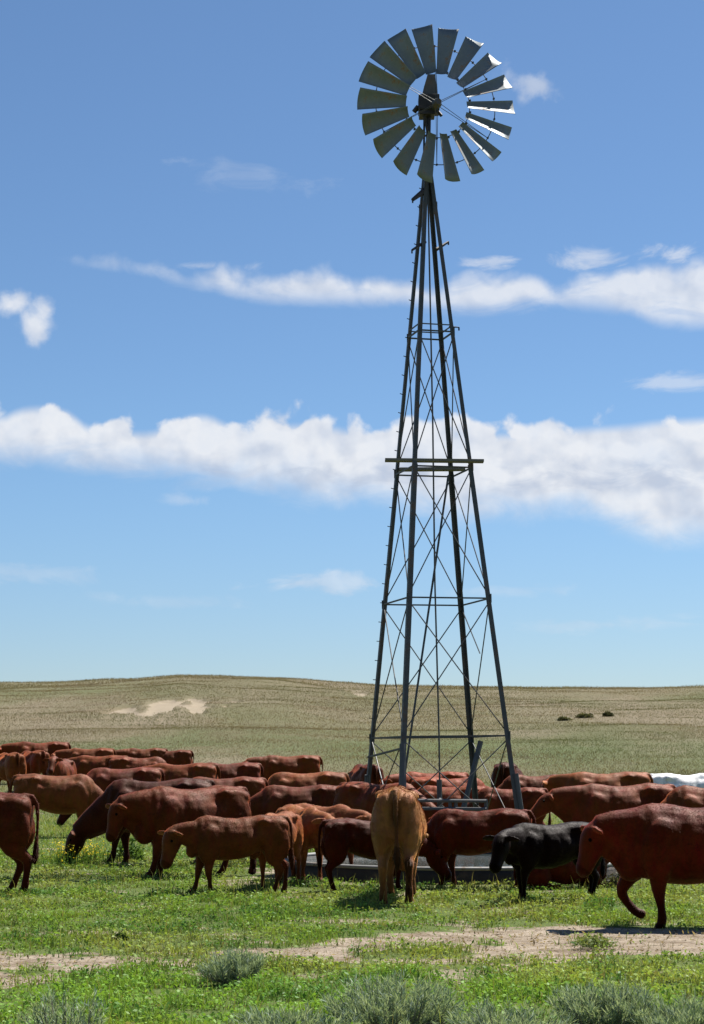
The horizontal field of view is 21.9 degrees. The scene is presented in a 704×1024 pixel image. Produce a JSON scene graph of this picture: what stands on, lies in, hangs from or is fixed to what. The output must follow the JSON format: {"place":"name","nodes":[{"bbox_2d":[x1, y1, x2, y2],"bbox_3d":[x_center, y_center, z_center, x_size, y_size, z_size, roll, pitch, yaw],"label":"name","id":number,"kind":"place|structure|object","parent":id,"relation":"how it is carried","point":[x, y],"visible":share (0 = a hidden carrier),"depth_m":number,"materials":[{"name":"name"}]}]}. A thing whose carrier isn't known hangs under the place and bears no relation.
{"place":"outdoors","nodes":[
{"label":"outdoors","id":0,"kind":"place"},
{"bbox_2d":[0,676,703,1023],"bbox_3d":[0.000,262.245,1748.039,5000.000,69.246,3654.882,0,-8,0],"label":"ground","id":1,"kind":"structure","parent":0,"point":[161,704],"depth_m":89.62,"materials":[{"name":"green plant"}]},
{"bbox_2d":[0,752,26,792],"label":"cow","id":2,"kind":"object","parent":1,"relation":"on","point":[12,764],"visible":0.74,"depth_m":55.22},
{"bbox_2d":[0,792,40,894],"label":"cow","id":3,"kind":"object","parent":1,"relation":"on","point":[17,830],"visible":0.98,"depth_m":23.28},
{"bbox_2d":[0,741,70,755],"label":"cow","id":4,"kind":"object","parent":1,"relation":"on","point":[50,748],"visible":0.4,"depth_m":61.18},
{"bbox_2d":[21,750,49,774],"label":"cow","id":5,"kind":"object","parent":1,"relation":"on","point":[36,763],"visible":0.42,"depth_m":56.54},
{"bbox_2d":[9,773,103,818],"bbox_3d":[-6.301,6.479,40.145,2.596,1.442,0.765,1,-8,-6],"label":"cow","id":6,"kind":"object","parent":1,"relation":"on","point":[77,794],"visible":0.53,"depth_m":39.91},
{"bbox_2d":[43,756,76,775],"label":"cow","id":7,"kind":"object","parent":1,"relation":"on","point":[57,766],"visible":0.55,"depth_m":52.79},
{"bbox_2d":[18,979,108,1023],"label":"sagebrush","id":8,"kind":"object","parent":1,"relation":"on","point":[52,1016],"visible":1,"depth_m":11.03,"materials":[{"name":"green plant"}]},
{"bbox_2d":[29,839,120,871],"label":"wildflowers","id":9,"kind":"object","parent":1,"relation":"on","point":[59,856],"visible":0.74,"depth_m":29.88,"materials":[{"name":"green plant"}]},
{"bbox_2d":[50,748,115,758],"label":"cow","id":10,"kind":"object","parent":1,"relation":"on","point":[70,753],"visible":0.28,"depth_m":59.76},
{"bbox_2d":[68,755,127,774],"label":"cow","id":11,"kind":"object","parent":1,"relation":"on","point":[85,764],"visible":0.3,"depth_m":55.77},
{"bbox_2d":[56,767,164,824],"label":"cow","id":12,"kind":"object","parent":1,"relation":"on","point":[103,779],"visible":0.31,"depth_m":45.70},
{"bbox_2d":[111,931,129,940],"bbox_3d":[-2.206,4.052,17.358,0.190,0.128,0.197,0,-8,0],"label":"weed clump","id":13,"kind":"object","parent":1,"relation":"on","point":[117,935],"visible":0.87,"depth_m":17.33,"materials":[{"name":"green plant"}]},
{"bbox_2d":[107,837,146,859],"bbox_3d":[-3.849,5.773,31.207,0.748,0.509,0.727,0,-8,0],"label":"weed clump","id":14,"kind":"object","parent":1,"relation":"on","point":[134,848],"visible":0.51,"depth_m":31.13,"materials":[{"name":"green plant"}]},
{"bbox_2d":[106,756,165,768],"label":"cow","id":15,"kind":"object","parent":1,"relation":"on","point":[122,762],"visible":0.27,"depth_m":54.58},
{"bbox_2d":[62,778,215,864],"bbox_3d":[-3.480,5.133,30.168,2.640,1.484,0.783,0,-8,0],"label":"cow","id":16,"kind":"object","parent":1,"relation":"on","point":[90,823],"visible":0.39,"depth_m":30.05},
{"bbox_2d":[115,748,167,758],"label":"cow","id":17,"kind":"object","parent":1,"relation":"on","point":[143,753],"visible":0.35,"depth_m":64.22},
{"bbox_2d":[163,750,193,764],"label":"cow","id":18,"kind":"object","parent":1,"relation":"on","point":[179,757],"visible":0.46,"depth_m":64.14},
{"bbox_2d":[105,785,256,878],"bbox_3d":[-2.485,4.731,26.903,2.413,1.403,0.747,4,-9,-28],"label":"cow","id":19,"kind":"object","parent":1,"relation":"on","point":[144,816],"visible":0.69,"depth_m":26.57},
{"bbox_2d":[143,763,220,780],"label":"cow","id":20,"kind":"object","parent":1,"relation":"on","point":[193,770],"visible":0.21,"depth_m":49.22},
{"bbox_2d":[158,814,295,893],"bbox_3d":[-1.597,4.458,23.649,1.823,1.065,0.530,2,-8,-16],"label":"calf","id":21,"kind":"object","parent":1,"relation":"on","point":[207,841],"visible":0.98,"depth_m":23.55},
{"bbox_2d":[193,776,268,796],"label":"cow","id":22,"kind":"object","parent":1,"relation":"on","point":[253,785],"visible":0.2,"depth_m":40.02},
{"bbox_2d":[195,946,269,984],"bbox_3d":[-0.916,3.481,13.994,0.567,0.321,0.493,8,-11,-44],"label":"sagebrush","id":23,"kind":"object","parent":1,"relation":"on","point":[229,966],"visible":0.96,"depth_m":13.94,"materials":[{"name":"green plant"}]},
{"bbox_2d":[208,762,263,778],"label":"cow","id":24,"kind":"object","parent":1,"relation":"on","point":[247,769],"visible":0.26,"depth_m":51.24},
{"bbox_2d":[250,811,303,889],"bbox_3d":[-1.051,4.582,24.644,0.592,1.056,1.976,-2,-8,14],"label":"calf","id":25,"kind":"object","parent":1,"relation":"on","point":[297,829],"visible":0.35,"depth_m":25.13},
{"bbox_2d":[243,755,322,780],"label":"cow","id":26,"kind":"object","parent":1,"relation":"on","point":[299,764],"visible":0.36,"depth_m":56.96},
{"bbox_2d":[221,1002,363,1023],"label":"sagebrush","id":27,"kind":"object","parent":1,"relation":"on","point":[273,1017],"visible":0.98,"depth_m":11.07,"materials":[{"name":"green plant"}]},
{"bbox_2d":[250,784,338,815],"bbox_3d":[-1.225,5.763,34.202,2.490,1.308,0.722,0,-8,0],"label":"cow","id":28,"kind":"object","parent":1,"relation":"on","point":[270,799],"visible":0.31,"depth_m":34.04},
{"bbox_2d":[275,805,338,880],"bbox_3d":[-0.610,4.735,25.956,0.639,1.109,2.090,3,-8,-22],"label":"calf","id":29,"kind":"object","parent":1,"relation":"on","point":[312,817],"visible":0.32,"depth_m":25.60},
{"bbox_2d":[268,771,349,786],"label":"cow","id":30,"kind":"object","parent":1,"relation":"on","point":[289,779],"visible":0.27,"depth_m":42.66},
{"bbox_2d":[286,803,370,864],"bbox_3d":[-0.310,4.890,27.095,2.082,1.119,0.616,-7,-10,42],"label":"calf","id":31,"kind":"object","parent":1,"relation":"on","point":[340,811],"visible":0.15,"depth_m":26.90},
{"bbox_2d":[0,847,703,1023],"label":"meadow grass","id":32,"kind":"structure","parent":1,"relation":"on","point":[138,975],"depth_m":17.32,"materials":[{"name":"green plant"}]},
{"bbox_2d":[0,673,703,856],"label":"hill grass","id":33,"kind":"structure","parent":1,"relation":"on","point":[68,828],"depth_m":123.25,"materials":[{"name":"green plant"}]},
{"bbox_2d":[0,920,703,987],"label":"straw litter","id":34,"kind":"object","parent":1,"relation":"on","point":[486,949],"visible":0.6,"depth_m":17.07,"materials":[{"name":"beige plant"}]},
{"bbox_2d":[348,764,383,784],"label":"cow","id":35,"kind":"object","parent":1,"relation":"on","point":[357,772],"visible":0.34,"depth_m":48.73},
{"bbox_2d":[315,817,451,890],"bbox_3d":[0.425,4.552,24.190,1.878,1.004,0.557,2,-8,-14],"label":"calf","id":36,"kind":"object","parent":1,"relation":"on","point":[342,838],"visible":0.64,"depth_m":23.98},
{"bbox_2d":[333,781,438,822],"bbox_3d":[0.705,5.470,32.298,2.614,1.383,0.812,-6,-10,38],"label":"cow","id":37,"kind":"object","parent":1,"relation":"on","point":[357,795],"visible":0.24,"depth_m":32.42},
{"bbox_2d":[321,966,465,1023],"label":"sagebrush","id":38,"kind":"object","parent":1,"relation":"on","point":[385,1004],"visible":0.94,"depth_m":11.27,"materials":[{"name":"green plant"}]},
{"bbox_2d":[369,785,428,904],"bbox_3d":[0.597,4.121,22.688,0.725,1.449,2.732,-1,-8,4],"label":"cow","id":39,"kind":"object","parent":1,"relation":"on","point":[398,825],"visible":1,"depth_m":21.58},
{"bbox_2d":[379,771,468,784],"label":"cow","id":40,"kind":"object","parent":1,"relation":"on","point":[393,778],"visible":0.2,"depth_m":46.58},
{"bbox_2d":[357,24,522,811],"bbox_3d":[1.492,-1.354,34.273,3.064,16.000,2.666,3,-8,-19],"label":"windmill","id":41,"kind":"object","parent":1,"relation":"on","point":[408,69],"visible":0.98,"depth_m":34.59,"materials":[{"name":"metal"}]},
{"bbox_2d":[408,776,484,789],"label":"cow","id":42,"kind":"object","parent":1,"relation":"on","point":[422,781],"visible":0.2,"depth_m":41.98},
{"bbox_2d":[285,852,618,884],"bbox_3d":[1.594,5.423,27.722,5.270,0.344,5.270,0,-8,0],"label":"stock tank","id":43,"kind":"object","parent":1,"relation":"on","point":[466,867],"visible":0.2,"depth_m":25.63,"materials":[{"name":"galvanised steel"},{"name":"water"}]},
{"bbox_2d":[417,799,487,810],"bbox_3d":[1.689,5.608,31.657,1.357,1.241,0.107,0,-8,0],"label":"guard rail","id":44,"kind":"object","parent":1,"relation":"on","point":[457,801],"visible":0.31,"depth_m":31.68,"materials":[{"name":"grey metal"}]},
{"bbox_2d":[417,785,488,806],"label":"cow","id":45,"kind":"object","parent":1,"relation":"on","point":[447,792],"visible":0.07,"depth_m":38.16},
{"bbox_2d":[393,807,536,890],"bbox_3d":[1.488,4.517,24.428,2.095,1.119,0.616,-2,-8,14],"label":"calf","id":46,"kind":"object","parent":1,"relation":"on","point":[452,833],"visible":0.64,"depth_m":24.27},
{"bbox_2d":[431,994,578,1023],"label":"sagebrush","id":47,"kind":"object","parent":1,"relation":"on","point":[485,1016],"visible":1,"depth_m":10.93,"materials":[{"name":"green plant"}]},
{"bbox_2d":[490,762,522,787],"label":"cow","id":48,"kind":"object","parent":1,"relation":"on","point":[503,773],"visible":0.38,"depth_m":48.56},
{"bbox_2d":[467,787,551,824],"bbox_3d":[2.954,6.141,36.666,2.163,1.220,0.673,-1,-8,6],"label":"cow","id":49,"kind":"object","parent":1,"relation":"on","point":[531,796],"visible":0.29,"depth_m":36.48},
{"bbox_2d":[498,774,557,788],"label":"cow","id":50,"kind":"object","parent":1,"relation":"on","point":[530,781],"visible":0.09,"depth_m":44.18},
{"bbox_2d":[482,821,606,900],"bbox_3d":[2.317,4.265,22.142,1.753,0.999,0.628,5,-9,-33],"label":"calf","id":51,"kind":"object","parent":1,"relation":"on","point":[524,850],"visible":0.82,"depth_m":22.02},
{"bbox_2d":[513,859,608,889],"bbox_3d":[3.079,4.753,24.673,1.929,0.693,0.568,3,-8,-20],"label":"calf","id":52,"kind":"object","parent":1,"relation":"on","point":[565,874],"visible":0.3,"depth_m":24.36},
{"bbox_2d":[557,716,572,720],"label":"hill shrub","id":53,"kind":"object","parent":1,"relation":"on","point":[562,718],"visible":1,"depth_m":130.72,"materials":[{"name":"green plant"}]},
{"bbox_2d":[574,712,593,717],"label":"hill shrub","id":54,"kind":"object","parent":1,"relation":"on","point":[585,715],"visible":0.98,"depth_m":134.75,"materials":[{"name":"green plant"}]},
{"bbox_2d":[571,933,619,949],"bbox_3d":[2.231,3.934,16.719,0.464,0.139,0.495,0,-8,0],"label":"weed clump","id":55,"kind":"object","parent":1,"relation":"on","point":[589,940],"visible":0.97,"depth_m":16.66,"materials":[{"name":"green plant"}]},
{"bbox_2d":[541,771,652,791],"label":"cow","id":56,"kind":"object","parent":1,"relation":"on","point":[550,783],"visible":0.27,"depth_m":42.01},
{"bbox_2d":[545,971,658,1023],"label":"sagebrush","id":57,"kind":"object","parent":1,"relation":"on","point":[606,1008],"visible":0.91,"depth_m":11.31,"materials":[{"name":"green plant"}]},
{"bbox_2d":[530,783,675,822],"bbox_3d":[4.240,5.228,30.510,2.659,1.387,0.800,0,-8,-3],"label":"cow","id":58,"kind":"object","parent":1,"relation":"on","point":[588,803],"visible":0.48,"depth_m":30.38},
{"bbox_2d":[602,711,613,716],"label":"hill shrub","id":59,"kind":"object","parent":1,"relation":"on","point":[607,713],"visible":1,"depth_m":135.36,"materials":[{"name":"green plant"}]},
{"bbox_2d":[604,873,619,886],"bbox_3d":[3.588,5.044,24.940,0.576,0.239,0.564,0,-8,0],"label":"weed clump","id":60,"kind":"object","parent":1,"relation":"on","point":[612,882],"visible":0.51,"depth_m":24.88,"materials":[{"name":"green plant"}]},
{"bbox_2d":[576,803,703,928],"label":"cow","id":61,"kind":"object","parent":1,"relation":"on","point":[660,846],"visible":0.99,"depth_m":18.79},
{"bbox_2d":[623,990,703,1023],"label":"sagebrush","id":62,"kind":"object","parent":1,"relation":"on","point":[674,1013],"visible":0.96,"depth_m":11.14,"materials":[{"name":"green plant"}]},
{"bbox_2d":[650,773,703,787],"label":"cow","id":63,"kind":"object","parent":1,"relation":"on","point":[694,780],"visible":0.25,"depth_m":44.12},
{"bbox_2d":[661,785,703,807],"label":"cow","id":64,"kind":"object","parent":1,"relation":"on","point":[688,796],"visible":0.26,"depth_m":29.03},
{"bbox_2d":[0,0,703,687],"label":"sky","id":65,"kind":"structure","parent":0,"point":[207,267],"materials":[{"name":"blue"}]}
]}

